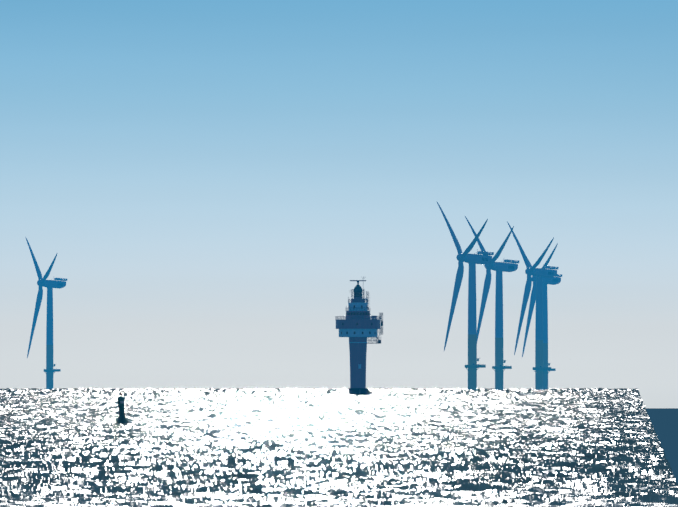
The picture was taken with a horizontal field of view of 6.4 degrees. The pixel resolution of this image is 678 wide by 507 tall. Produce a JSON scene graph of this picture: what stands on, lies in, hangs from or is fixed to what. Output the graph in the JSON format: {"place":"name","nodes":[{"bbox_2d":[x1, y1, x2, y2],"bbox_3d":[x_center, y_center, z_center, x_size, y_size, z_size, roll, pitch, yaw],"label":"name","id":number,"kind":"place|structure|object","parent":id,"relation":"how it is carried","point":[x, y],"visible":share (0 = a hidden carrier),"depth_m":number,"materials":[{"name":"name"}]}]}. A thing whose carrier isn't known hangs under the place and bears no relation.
{"place":"outdoors","nodes":[
{"label":"outdoors","id":0,"kind":"place"},
{"bbox_2d":[0,388,677,506],"bbox_3d":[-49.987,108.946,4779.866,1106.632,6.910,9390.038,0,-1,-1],"label":"sea","id":1,"kind":"structure","parent":0,"point":[374,447],"depth_m":312.12,"materials":[{"name":"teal liquid"}]},
{"bbox_2d":[25,237,66,389],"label":"turbine","id":2,"kind":"object","parent":1,"relation":"in","point":[50,285],"visible":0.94,"depth_m":4968.58,"materials":[{"name":"grey paint"}]},
{"bbox_2d":[116,393,128,423],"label":"buoy","id":3,"kind":"object","parent":1,"relation":"on","point":[122,418],"visible":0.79,"depth_m":522.76,"materials":[{"name":"metal"}]},
{"bbox_2d":[335,276,382,394],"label":"lighthouse","id":4,"kind":"object","parent":1,"relation":"in","point":[358,325],"visible":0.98,"depth_m":2096.52,"materials":[{"name":"blue metal"}]},
{"bbox_2d":[437,202,493,389],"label":"turbine","id":5,"kind":"object","parent":1,"relation":"in","point":[472,261],"visible":0.98,"depth_m":3997.68,"materials":[{"name":"grey paint"}]},
{"bbox_2d":[465,216,518,389],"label":"turbine","id":6,"kind":"object","parent":1,"relation":"in","point":[499,268],"visible":0.96,"depth_m":4261.49,"materials":[{"name":"grey paint"}]},
{"bbox_2d":[507,222,558,389],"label":"turbine","id":7,"kind":"object","parent":1,"relation":"in","point":[539,274],"visible":0.96,"depth_m":4483.81,"materials":[{"name":"grey paint"}]},
{"bbox_2d":[513,236,561,388],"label":"turbine","id":8,"kind":"object","parent":1,"relation":"in","point":[556,279],"visible":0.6,"depth_m":4788.35,"materials":[{"name":"grey paint"}]},
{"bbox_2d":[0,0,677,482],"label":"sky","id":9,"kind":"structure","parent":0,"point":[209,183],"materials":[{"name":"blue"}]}
]}

